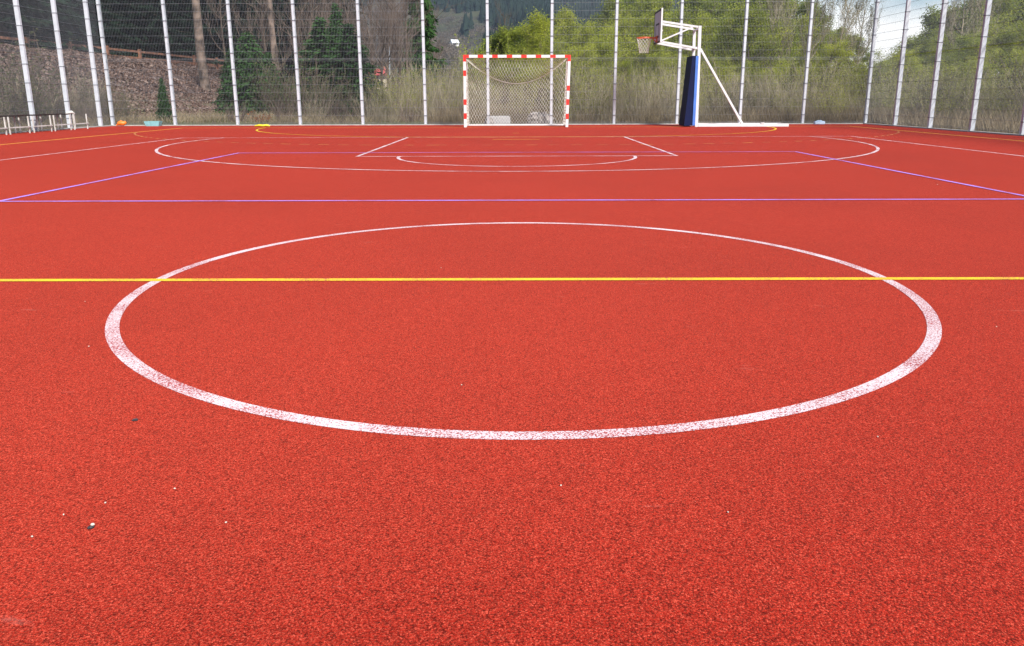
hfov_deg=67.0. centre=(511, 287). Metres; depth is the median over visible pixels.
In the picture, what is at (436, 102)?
willow bush
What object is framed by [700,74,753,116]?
willow bush
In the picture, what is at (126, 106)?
bank bush
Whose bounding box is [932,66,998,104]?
willow bush
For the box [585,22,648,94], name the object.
young tree
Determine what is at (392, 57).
bare tree
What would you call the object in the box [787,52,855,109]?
willow bush
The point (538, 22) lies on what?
leafy tree
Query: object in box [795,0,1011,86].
sky
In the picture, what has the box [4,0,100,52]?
dark spruce
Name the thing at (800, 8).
leafy tree
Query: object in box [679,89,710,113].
willow bush
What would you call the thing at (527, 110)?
willow bush
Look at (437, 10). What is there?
bare tree
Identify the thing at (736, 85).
willow bush
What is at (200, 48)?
tall tree
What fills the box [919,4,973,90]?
leafy tree
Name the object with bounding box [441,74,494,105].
willow bush
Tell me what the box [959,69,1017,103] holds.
willow bush
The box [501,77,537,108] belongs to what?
willow bush
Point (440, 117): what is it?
tall dry grass
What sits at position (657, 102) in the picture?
willow bush
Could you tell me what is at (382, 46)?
bare tree
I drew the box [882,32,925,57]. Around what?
leafy tree
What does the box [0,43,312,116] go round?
leaf litter
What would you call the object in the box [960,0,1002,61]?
budding tree
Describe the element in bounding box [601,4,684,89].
young tree
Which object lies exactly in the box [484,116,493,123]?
concrete block
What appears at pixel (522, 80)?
young tree
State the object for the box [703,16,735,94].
young tree
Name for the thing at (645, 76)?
willow bush
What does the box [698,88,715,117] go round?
willow bush
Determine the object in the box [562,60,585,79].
young tree
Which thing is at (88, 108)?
bank bush
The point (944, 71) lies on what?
young tree
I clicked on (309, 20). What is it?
bare tree
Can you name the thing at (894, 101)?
willow bush
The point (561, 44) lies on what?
young tree
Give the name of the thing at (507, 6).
conifer wood
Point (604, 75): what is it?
willow bush
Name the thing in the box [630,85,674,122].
willow bush
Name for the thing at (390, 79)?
leafless bush
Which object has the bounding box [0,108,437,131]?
dry grass tufts
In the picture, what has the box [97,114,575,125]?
short grass
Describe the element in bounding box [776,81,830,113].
willow bush
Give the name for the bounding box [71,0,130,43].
dark spruce
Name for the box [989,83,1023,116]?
willow bush
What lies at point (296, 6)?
bare tree
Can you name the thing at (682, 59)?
young tree
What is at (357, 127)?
handball boundary lines
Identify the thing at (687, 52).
young tree
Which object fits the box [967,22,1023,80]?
young tree
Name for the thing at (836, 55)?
young tree
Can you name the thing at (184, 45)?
dark spruce
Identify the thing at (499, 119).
concrete block
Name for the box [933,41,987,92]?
young tree
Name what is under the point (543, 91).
willow bush
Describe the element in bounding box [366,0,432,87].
bare tree
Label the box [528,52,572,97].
young tree
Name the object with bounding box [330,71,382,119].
olive bush
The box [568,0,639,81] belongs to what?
leafy tree
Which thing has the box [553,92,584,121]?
willow bush
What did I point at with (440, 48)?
bare tree
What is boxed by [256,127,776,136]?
six metre line
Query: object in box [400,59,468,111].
leafless bush
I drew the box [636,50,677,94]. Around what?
young tree
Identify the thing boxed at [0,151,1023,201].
volleyball lines
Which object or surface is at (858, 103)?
willow bush
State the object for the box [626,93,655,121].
willow bush
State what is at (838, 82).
willow bush
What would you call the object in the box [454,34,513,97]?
lime green bush
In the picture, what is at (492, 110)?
willow bush
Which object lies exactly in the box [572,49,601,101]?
young tree
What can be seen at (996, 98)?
willow bush
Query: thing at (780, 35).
young tree
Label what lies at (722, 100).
willow bush
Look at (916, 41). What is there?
leafy tree
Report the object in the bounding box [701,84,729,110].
willow bush
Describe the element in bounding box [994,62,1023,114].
willow bush
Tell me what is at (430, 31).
spruce
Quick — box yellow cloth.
[254,124,269,126]
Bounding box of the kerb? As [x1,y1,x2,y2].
[0,123,1023,135]
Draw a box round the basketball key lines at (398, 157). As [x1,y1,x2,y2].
[3,136,1019,165]
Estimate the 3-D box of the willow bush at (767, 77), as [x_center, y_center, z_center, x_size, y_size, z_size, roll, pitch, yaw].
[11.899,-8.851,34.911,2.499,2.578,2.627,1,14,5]
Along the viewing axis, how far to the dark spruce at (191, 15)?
75.89 m
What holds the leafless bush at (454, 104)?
on the ground at (475, 14)
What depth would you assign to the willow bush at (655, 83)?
36.47 m
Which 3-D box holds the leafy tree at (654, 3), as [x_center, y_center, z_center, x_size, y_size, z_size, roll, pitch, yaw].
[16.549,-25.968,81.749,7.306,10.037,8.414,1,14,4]
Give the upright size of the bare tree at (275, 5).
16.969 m
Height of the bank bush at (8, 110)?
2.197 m
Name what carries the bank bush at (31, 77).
on the ground at (475, 14)
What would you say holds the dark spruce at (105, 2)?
on the ground at (475, 14)
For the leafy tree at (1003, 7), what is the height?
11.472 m
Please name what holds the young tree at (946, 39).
on the ground at (475, 14)
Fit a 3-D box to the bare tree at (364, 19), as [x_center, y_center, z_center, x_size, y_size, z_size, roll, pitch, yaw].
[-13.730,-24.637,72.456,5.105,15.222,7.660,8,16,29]
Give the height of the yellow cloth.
0.080 m
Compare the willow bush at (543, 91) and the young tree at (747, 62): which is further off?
the young tree at (747, 62)
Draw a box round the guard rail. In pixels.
[0,37,223,68]
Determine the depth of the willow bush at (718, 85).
35.34 m
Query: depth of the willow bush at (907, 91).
28.61 m
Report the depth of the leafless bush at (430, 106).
28.13 m
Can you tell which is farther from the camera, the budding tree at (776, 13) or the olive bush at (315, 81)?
the budding tree at (776, 13)
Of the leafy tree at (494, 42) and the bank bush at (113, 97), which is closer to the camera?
the bank bush at (113, 97)
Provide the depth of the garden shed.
86.20 m
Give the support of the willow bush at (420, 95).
on the ground at (475, 14)
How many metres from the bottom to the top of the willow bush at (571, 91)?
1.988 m
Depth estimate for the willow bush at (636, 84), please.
32.08 m
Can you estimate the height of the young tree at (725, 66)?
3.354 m
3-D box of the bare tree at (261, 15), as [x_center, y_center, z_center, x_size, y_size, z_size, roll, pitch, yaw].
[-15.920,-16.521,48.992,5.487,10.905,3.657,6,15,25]
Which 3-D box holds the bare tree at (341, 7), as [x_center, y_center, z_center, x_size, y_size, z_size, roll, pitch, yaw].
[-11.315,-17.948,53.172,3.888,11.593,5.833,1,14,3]
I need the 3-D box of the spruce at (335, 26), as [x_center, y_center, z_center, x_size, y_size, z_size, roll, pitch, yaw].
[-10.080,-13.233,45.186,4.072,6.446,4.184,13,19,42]
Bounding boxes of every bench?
[0,116,7,134]
[2,115,30,134]
[18,114,52,132]
[40,114,72,130]
[60,114,88,129]
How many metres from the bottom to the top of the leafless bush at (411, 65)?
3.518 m
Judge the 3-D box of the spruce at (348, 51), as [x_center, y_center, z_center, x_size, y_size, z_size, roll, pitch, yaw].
[-7.684,-10.140,36.581,4.548,4.547,4.674,-1,14,-4]
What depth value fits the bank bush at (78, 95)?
29.26 m
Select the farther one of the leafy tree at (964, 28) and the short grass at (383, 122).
the leafy tree at (964, 28)
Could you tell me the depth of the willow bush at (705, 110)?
27.89 m
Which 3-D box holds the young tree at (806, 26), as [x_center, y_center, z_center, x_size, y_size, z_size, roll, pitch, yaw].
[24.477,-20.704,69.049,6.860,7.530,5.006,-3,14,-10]
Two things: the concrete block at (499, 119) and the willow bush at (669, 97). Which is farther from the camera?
the willow bush at (669, 97)
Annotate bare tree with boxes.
[202,0,235,60]
[224,0,303,73]
[264,0,331,82]
[281,0,343,48]
[283,0,339,74]
[299,0,383,29]
[323,0,378,62]
[328,0,404,79]
[345,0,392,80]
[346,0,419,83]
[352,0,408,107]
[363,0,425,106]
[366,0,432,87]
[372,0,404,93]
[375,0,410,87]
[376,0,461,41]
[426,8,438,59]
[430,35,449,64]
[494,1,520,94]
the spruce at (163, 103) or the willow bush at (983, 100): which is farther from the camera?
the spruce at (163, 103)
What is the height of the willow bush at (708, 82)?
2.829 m
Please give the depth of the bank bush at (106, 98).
30.42 m
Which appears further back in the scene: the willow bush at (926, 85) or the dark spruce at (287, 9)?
the dark spruce at (287, 9)
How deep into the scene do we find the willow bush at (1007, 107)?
23.56 m
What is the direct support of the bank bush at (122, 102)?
on the ground at (475, 14)
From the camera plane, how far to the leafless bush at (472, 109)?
28.70 m
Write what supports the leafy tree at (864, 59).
on the ground at (475, 14)
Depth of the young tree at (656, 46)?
60.01 m
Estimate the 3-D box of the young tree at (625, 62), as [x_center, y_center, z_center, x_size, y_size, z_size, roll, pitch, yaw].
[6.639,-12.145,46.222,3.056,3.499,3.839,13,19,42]
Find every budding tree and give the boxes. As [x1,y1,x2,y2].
[757,0,797,52]
[764,0,800,64]
[796,0,837,61]
[819,0,867,83]
[846,0,882,68]
[937,0,982,54]
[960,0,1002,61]
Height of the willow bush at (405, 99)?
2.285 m
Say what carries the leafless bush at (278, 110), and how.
on the ground at (475, 14)
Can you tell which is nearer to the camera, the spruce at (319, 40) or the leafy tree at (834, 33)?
the spruce at (319, 40)
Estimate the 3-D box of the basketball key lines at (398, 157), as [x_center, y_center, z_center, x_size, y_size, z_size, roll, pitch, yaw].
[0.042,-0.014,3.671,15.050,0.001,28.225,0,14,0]
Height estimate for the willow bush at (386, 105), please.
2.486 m
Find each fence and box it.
[0,0,108,131]
[96,0,879,124]
[867,0,1023,134]
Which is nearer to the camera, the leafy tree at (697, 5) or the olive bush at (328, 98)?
the olive bush at (328, 98)
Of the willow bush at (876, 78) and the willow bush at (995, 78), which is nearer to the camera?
the willow bush at (995, 78)
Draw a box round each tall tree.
[192,0,210,90]
[267,0,279,78]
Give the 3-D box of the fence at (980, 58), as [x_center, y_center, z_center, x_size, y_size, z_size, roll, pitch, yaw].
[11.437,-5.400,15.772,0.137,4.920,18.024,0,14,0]
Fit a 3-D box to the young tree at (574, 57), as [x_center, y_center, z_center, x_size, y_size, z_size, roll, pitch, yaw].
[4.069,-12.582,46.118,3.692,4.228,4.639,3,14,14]
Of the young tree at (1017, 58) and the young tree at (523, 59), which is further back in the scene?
the young tree at (523, 59)
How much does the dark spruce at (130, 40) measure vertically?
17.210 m
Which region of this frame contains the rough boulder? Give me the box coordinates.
[527,112,554,123]
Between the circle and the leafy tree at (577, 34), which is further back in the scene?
the leafy tree at (577, 34)
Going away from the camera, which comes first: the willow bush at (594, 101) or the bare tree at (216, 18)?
the willow bush at (594, 101)
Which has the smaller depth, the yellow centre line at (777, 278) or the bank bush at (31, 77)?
the yellow centre line at (777, 278)
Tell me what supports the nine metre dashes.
on the court surface
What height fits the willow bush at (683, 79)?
2.881 m
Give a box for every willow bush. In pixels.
[357,69,406,116]
[364,81,396,116]
[379,69,422,119]
[393,64,434,115]
[411,64,452,112]
[414,70,474,110]
[415,62,461,103]
[426,83,452,112]
[434,55,485,101]
[437,60,483,108]
[438,84,478,114]
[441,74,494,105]
[445,70,498,102]
[460,76,498,107]
[460,85,505,113]
[470,71,523,108]
[484,105,504,117]
[493,82,529,108]
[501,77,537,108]
[506,87,538,119]
[511,70,563,113]
[515,100,544,120]
[526,81,560,111]
[530,58,596,113]
[531,57,606,106]
[542,96,565,115]
[546,74,604,121]
[547,54,613,110]
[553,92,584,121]
[569,69,626,123]
[571,58,629,94]
[572,59,623,114]
[582,80,616,121]
[583,83,629,123]
[595,68,654,122]
[595,71,633,107]
[605,61,665,109]
[608,73,656,114]
[610,92,628,118]
[622,63,665,108]
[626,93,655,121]
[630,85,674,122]
[631,66,683,109]
[636,68,675,107]
[637,91,675,116]
[639,72,682,117]
[647,55,716,106]
[647,56,718,109]
[650,81,683,117]
[661,74,711,108]
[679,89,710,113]
[680,58,738,111]
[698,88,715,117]
[698,97,724,121]
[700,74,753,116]
[700,84,738,112]
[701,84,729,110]
[702,69,736,107]
[707,67,753,106]
[717,66,772,107]
[723,88,764,116]
[725,71,784,118]
[731,69,786,103]
[738,85,780,114]
[745,64,797,102]
[745,71,801,114]
[750,62,800,106]
[754,77,800,112]
[762,53,833,100]
[766,69,818,104]
[767,55,848,107]
[774,88,810,116]
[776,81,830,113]
[781,75,842,111]
[782,77,828,110]
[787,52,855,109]
[796,72,852,115]
[803,64,860,109]
[817,88,850,117]
[819,53,889,100]
[823,59,866,105]
[833,88,872,109]
[841,55,909,108]
[843,87,879,113]
[844,49,930,103]
[852,75,905,111]
[871,88,906,110]
[872,68,931,105]
[873,76,920,113]
[885,72,927,105]
[889,86,922,110]
[894,90,928,111]
[896,60,984,112]
[902,56,963,103]
[904,58,975,105]
[904,89,938,113]
[910,63,971,104]
[914,79,970,118]
[916,77,972,120]
[922,72,993,126]
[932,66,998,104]
[938,62,1003,96]
[945,86,991,126]
[949,80,1011,122]
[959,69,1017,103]
[959,84,1004,120]
[963,84,1014,116]
[971,68,1023,110]
[973,81,1023,116]
[983,65,1022,106]
[983,73,1022,119]
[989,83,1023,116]
[991,57,1023,101]
[991,60,1023,103]
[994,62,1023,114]
[1001,83,1022,124]
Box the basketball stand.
[636,8,788,126]
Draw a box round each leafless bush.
[223,99,255,121]
[268,98,301,120]
[302,99,330,119]
[324,99,352,120]
[343,57,407,97]
[351,91,391,119]
[365,98,402,122]
[385,58,462,111]
[392,93,429,122]
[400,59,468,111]
[407,86,450,121]
[432,93,477,115]
[457,87,496,115]
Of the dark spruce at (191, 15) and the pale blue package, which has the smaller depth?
the pale blue package
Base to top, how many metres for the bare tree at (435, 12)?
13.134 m
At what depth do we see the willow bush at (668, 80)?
30.87 m
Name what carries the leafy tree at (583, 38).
on the ground at (475, 14)
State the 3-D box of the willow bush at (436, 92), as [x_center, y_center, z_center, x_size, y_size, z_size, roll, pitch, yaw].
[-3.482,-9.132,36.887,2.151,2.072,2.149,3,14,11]
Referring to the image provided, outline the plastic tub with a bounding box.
[144,121,162,125]
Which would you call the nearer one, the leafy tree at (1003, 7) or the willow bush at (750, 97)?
the willow bush at (750, 97)
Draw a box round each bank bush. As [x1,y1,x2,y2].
[0,28,85,118]
[0,31,76,125]
[0,54,63,127]
[0,64,62,122]
[0,66,19,127]
[5,72,71,123]
[30,70,103,117]
[40,79,90,117]
[41,64,105,116]
[49,82,100,118]
[66,77,127,116]
[67,75,127,115]
[70,93,107,121]
[88,86,144,117]
[102,83,141,115]
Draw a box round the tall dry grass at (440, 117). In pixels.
[420,100,1022,133]
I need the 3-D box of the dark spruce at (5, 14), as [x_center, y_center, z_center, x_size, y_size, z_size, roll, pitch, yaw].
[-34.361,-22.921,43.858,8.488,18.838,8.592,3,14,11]
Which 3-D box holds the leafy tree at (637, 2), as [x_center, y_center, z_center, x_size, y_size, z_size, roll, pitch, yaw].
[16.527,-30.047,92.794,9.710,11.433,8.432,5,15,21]
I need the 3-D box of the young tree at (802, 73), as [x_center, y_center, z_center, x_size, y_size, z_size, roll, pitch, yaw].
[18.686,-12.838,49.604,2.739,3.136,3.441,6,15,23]
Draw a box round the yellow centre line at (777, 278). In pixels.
[0,277,1023,280]
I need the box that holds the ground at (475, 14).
[0,0,993,130]
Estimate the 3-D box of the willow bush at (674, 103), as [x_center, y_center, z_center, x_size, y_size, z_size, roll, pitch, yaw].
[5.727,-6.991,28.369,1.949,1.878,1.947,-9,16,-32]
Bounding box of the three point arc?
[155,136,879,170]
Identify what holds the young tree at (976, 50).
on the ground at (475, 14)
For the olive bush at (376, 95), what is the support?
on the ground at (475, 14)
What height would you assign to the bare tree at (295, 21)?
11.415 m
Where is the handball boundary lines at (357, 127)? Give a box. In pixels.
[1,126,1017,144]
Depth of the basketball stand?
22.87 m
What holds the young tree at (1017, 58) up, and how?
on the ground at (475, 14)
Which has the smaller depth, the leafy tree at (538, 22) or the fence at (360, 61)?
the fence at (360, 61)
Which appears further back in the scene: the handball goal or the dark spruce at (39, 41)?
the dark spruce at (39, 41)
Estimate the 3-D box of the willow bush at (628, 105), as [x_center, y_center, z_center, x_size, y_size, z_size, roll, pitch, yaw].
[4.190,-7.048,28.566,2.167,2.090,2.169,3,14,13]
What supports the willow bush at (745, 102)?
on the ground at (475, 14)
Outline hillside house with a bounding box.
[450,39,458,45]
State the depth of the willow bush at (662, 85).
35.25 m
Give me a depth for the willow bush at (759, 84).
34.16 m
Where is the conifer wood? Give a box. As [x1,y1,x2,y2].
[347,0,729,85]
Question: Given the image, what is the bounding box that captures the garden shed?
[375,67,386,89]
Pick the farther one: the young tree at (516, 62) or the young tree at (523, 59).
the young tree at (523, 59)
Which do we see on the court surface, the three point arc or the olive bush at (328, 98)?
the three point arc
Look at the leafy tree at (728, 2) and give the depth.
89.59 m
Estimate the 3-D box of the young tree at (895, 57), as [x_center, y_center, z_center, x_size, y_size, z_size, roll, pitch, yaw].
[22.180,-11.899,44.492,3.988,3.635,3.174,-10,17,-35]
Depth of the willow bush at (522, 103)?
27.69 m
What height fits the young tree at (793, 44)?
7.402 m
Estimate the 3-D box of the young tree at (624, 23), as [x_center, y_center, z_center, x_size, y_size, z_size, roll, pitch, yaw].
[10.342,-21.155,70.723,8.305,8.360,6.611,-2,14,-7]
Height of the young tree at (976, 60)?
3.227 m
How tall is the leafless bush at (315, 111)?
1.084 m
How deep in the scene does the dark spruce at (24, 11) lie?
47.69 m
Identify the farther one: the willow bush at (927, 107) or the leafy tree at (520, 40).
the leafy tree at (520, 40)
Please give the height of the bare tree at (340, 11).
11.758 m
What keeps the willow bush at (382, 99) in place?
on the ground at (475, 14)
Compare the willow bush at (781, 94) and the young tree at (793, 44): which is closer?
the willow bush at (781, 94)
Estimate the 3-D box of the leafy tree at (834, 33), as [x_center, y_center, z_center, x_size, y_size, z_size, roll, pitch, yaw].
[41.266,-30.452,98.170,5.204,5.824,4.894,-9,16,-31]
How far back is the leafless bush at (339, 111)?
28.22 m
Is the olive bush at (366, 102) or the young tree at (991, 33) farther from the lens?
the young tree at (991, 33)
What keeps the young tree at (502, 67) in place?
on the ground at (475, 14)
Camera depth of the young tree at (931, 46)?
61.18 m
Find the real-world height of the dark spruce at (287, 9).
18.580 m
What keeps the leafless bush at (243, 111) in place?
on the ground at (475, 14)
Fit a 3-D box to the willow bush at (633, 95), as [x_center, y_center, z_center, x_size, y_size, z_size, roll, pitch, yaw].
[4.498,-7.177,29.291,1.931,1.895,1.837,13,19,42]
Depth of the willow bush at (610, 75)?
35.34 m
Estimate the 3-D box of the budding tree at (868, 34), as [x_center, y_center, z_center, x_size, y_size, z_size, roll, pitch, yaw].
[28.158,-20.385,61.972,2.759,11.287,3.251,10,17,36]
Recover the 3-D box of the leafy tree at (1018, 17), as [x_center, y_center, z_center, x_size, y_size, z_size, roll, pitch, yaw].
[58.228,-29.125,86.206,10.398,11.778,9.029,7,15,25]
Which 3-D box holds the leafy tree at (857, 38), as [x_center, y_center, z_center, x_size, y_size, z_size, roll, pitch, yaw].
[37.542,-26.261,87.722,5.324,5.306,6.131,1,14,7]
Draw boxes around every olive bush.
[236,49,331,116]
[251,68,304,114]
[266,49,351,114]
[301,78,358,119]
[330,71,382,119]
[350,82,396,117]
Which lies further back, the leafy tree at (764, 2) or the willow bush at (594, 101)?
the leafy tree at (764, 2)
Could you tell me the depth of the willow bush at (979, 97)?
25.01 m
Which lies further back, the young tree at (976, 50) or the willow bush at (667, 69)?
the young tree at (976, 50)
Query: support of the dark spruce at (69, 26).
on the ground at (475, 14)
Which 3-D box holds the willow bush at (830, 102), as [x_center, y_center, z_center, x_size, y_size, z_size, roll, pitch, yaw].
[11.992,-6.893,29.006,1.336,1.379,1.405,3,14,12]
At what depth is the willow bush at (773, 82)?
34.69 m
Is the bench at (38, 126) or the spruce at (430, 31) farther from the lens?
the spruce at (430, 31)
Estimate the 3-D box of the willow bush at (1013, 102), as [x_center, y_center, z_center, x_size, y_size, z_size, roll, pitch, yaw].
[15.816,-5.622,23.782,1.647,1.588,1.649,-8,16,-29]
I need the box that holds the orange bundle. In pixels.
[116,120,126,125]
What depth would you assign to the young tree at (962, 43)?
54.88 m
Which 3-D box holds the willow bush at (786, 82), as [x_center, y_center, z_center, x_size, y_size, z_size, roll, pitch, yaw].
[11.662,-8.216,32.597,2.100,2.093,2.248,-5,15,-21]
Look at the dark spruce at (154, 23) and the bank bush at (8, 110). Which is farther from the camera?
the dark spruce at (154, 23)
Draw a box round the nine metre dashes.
[134,131,898,144]
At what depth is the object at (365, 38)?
86.99 m
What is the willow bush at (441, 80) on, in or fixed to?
on the ground at (475, 14)
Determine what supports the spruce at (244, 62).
on the ground at (475, 14)
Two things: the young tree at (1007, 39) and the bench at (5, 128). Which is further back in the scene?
the young tree at (1007, 39)
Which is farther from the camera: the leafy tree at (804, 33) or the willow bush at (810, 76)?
the leafy tree at (804, 33)
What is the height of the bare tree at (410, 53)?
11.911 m
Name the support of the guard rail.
on the ground at (475, 14)
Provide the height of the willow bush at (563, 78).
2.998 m
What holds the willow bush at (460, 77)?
on the ground at (475, 14)
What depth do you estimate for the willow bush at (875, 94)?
27.22 m
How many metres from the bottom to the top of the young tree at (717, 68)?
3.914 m
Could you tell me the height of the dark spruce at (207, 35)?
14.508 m
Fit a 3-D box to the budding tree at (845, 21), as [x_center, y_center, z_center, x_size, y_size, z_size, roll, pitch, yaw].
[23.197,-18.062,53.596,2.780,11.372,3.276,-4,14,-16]
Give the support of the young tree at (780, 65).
on the ground at (475, 14)
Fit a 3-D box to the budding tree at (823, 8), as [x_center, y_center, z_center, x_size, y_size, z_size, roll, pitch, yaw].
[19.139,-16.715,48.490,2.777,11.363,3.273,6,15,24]
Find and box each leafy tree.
[459,49,495,88]
[475,28,532,104]
[491,23,536,101]
[506,21,555,92]
[513,6,572,83]
[526,3,586,71]
[545,5,581,95]
[563,19,609,75]
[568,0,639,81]
[568,21,596,53]
[581,0,640,75]
[611,0,676,72]
[637,0,687,72]
[659,0,724,66]
[686,0,749,50]
[724,0,803,56]
[761,0,837,63]
[798,0,833,45]
[824,27,851,58]
[829,33,865,73]
[847,46,879,73]
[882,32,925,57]
[887,48,917,80]
[905,25,931,74]
[911,0,1005,84]
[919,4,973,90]
[958,0,1023,79]
[994,0,1023,56]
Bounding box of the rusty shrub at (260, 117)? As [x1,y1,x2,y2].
[247,110,272,123]
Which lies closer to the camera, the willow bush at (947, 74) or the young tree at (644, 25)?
the willow bush at (947, 74)
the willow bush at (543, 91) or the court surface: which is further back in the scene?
the willow bush at (543, 91)
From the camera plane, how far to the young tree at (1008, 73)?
41.06 m
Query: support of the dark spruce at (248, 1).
on the ground at (475, 14)
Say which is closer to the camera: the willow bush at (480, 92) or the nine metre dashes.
the nine metre dashes
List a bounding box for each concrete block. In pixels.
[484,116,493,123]
[490,116,509,123]
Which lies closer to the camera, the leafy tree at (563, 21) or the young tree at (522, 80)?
the young tree at (522, 80)
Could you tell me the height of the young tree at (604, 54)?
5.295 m
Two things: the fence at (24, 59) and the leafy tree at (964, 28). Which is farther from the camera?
the leafy tree at (964, 28)
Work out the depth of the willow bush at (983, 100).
23.38 m
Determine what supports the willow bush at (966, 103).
on the ground at (475, 14)
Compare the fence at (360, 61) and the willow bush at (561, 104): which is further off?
the willow bush at (561, 104)
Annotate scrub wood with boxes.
[301,2,679,97]
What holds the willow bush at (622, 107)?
on the ground at (475, 14)
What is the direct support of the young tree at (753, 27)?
on the ground at (475, 14)
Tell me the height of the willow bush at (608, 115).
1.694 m
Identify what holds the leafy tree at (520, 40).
on the ground at (475, 14)
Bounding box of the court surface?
[0,124,1023,645]
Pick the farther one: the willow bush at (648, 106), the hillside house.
the hillside house
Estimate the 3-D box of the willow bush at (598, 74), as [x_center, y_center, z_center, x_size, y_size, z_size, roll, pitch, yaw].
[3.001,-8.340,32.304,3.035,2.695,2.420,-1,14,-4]
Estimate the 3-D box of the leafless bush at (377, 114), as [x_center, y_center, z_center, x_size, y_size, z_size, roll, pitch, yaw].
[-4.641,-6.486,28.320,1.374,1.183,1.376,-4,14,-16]
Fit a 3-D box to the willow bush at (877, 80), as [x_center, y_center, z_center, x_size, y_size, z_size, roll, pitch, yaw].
[16.994,-9.461,35.952,3.628,3.004,3.504,-4,14,-15]
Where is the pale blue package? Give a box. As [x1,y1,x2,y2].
[813,120,824,123]
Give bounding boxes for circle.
[105,222,941,439]
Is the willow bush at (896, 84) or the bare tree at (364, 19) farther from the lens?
the bare tree at (364, 19)
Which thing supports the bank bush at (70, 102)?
on the ground at (475, 14)
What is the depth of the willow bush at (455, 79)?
40.67 m
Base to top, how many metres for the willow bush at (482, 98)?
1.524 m
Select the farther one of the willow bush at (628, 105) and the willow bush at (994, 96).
the willow bush at (628, 105)
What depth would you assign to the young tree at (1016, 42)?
63.90 m
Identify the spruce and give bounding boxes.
[0,0,25,21]
[0,0,84,43]
[3,0,67,49]
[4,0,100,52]
[7,0,103,47]
[31,0,113,44]
[66,0,135,55]
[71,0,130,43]
[96,0,161,58]
[99,0,194,55]
[114,7,165,59]
[136,0,218,63]
[155,77,172,119]
[164,0,221,64]
[189,0,260,64]
[191,1,221,60]
[211,47,243,113]
[212,30,284,115]
[216,0,277,40]
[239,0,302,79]
[261,52,292,110]
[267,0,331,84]
[274,0,302,71]
[282,17,345,115]
[302,23,396,115]
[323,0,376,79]
[325,3,347,45]
[392,0,448,107]
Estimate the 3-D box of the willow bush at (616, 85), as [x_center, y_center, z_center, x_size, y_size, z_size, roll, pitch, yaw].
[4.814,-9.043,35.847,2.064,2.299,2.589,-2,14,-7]
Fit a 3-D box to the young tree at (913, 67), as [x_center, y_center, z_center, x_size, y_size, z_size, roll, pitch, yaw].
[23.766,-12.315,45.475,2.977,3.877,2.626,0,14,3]
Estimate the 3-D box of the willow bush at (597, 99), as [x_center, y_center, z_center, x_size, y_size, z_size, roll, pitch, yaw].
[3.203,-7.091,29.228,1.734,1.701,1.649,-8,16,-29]
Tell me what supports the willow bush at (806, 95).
on the ground at (475, 14)
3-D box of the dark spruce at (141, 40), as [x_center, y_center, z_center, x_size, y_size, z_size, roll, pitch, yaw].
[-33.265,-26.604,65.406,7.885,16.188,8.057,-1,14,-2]
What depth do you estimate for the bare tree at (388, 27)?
76.39 m
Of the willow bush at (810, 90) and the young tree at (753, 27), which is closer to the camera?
the willow bush at (810, 90)
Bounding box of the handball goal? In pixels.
[463,55,570,126]
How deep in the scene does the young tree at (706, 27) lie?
62.38 m
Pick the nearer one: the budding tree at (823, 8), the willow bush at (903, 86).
the willow bush at (903, 86)
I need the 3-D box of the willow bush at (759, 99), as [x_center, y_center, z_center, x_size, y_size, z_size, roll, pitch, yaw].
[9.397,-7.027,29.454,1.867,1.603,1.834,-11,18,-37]
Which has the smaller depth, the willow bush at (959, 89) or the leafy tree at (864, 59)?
the willow bush at (959, 89)
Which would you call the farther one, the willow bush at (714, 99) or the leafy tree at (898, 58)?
the leafy tree at (898, 58)
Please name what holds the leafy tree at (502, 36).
on the ground at (475, 14)
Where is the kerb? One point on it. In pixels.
(568, 124)
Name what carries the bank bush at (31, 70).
on the ground at (475, 14)
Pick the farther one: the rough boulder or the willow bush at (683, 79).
the willow bush at (683, 79)
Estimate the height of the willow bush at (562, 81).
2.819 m
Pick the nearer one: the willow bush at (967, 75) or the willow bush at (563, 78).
the willow bush at (967, 75)
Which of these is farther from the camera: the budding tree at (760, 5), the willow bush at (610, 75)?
the budding tree at (760, 5)
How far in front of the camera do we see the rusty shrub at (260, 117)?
28.78 m
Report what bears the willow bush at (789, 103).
on the ground at (475, 14)
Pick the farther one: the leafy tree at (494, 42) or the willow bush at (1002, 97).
the leafy tree at (494, 42)
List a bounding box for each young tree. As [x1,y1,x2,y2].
[483,49,523,99]
[497,50,539,97]
[509,65,540,100]
[514,45,543,100]
[527,47,563,94]
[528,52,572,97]
[534,23,578,94]
[553,43,607,91]
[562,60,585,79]
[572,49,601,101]
[576,35,633,92]
[580,12,645,80]
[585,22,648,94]
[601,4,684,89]
[606,56,648,96]
[634,33,675,95]
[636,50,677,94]
[662,52,690,82]
[671,32,714,81]
[677,8,738,82]
[683,46,727,92]
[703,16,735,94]
[707,0,805,94]
[709,5,777,96]
[712,54,749,104]
[722,58,759,100]
[737,8,799,85]
[746,15,820,83]
[758,59,790,94]
[782,65,818,96]
[789,11,824,78]
[791,34,836,84]
[792,39,873,89]
[811,31,854,79]
[850,48,898,89]
[851,61,866,85]
[879,49,929,93]
[891,45,932,92]
[905,38,948,89]
[912,25,959,70]
[922,56,960,96]
[927,32,990,94]
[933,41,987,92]
[960,32,1001,84]
[961,58,996,89]
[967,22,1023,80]
[972,10,1020,72]
[988,45,1023,86]
[988,65,1020,94]
[995,20,1023,76]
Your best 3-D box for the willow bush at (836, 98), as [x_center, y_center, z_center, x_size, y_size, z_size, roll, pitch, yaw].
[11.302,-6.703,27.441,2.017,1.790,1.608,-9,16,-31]

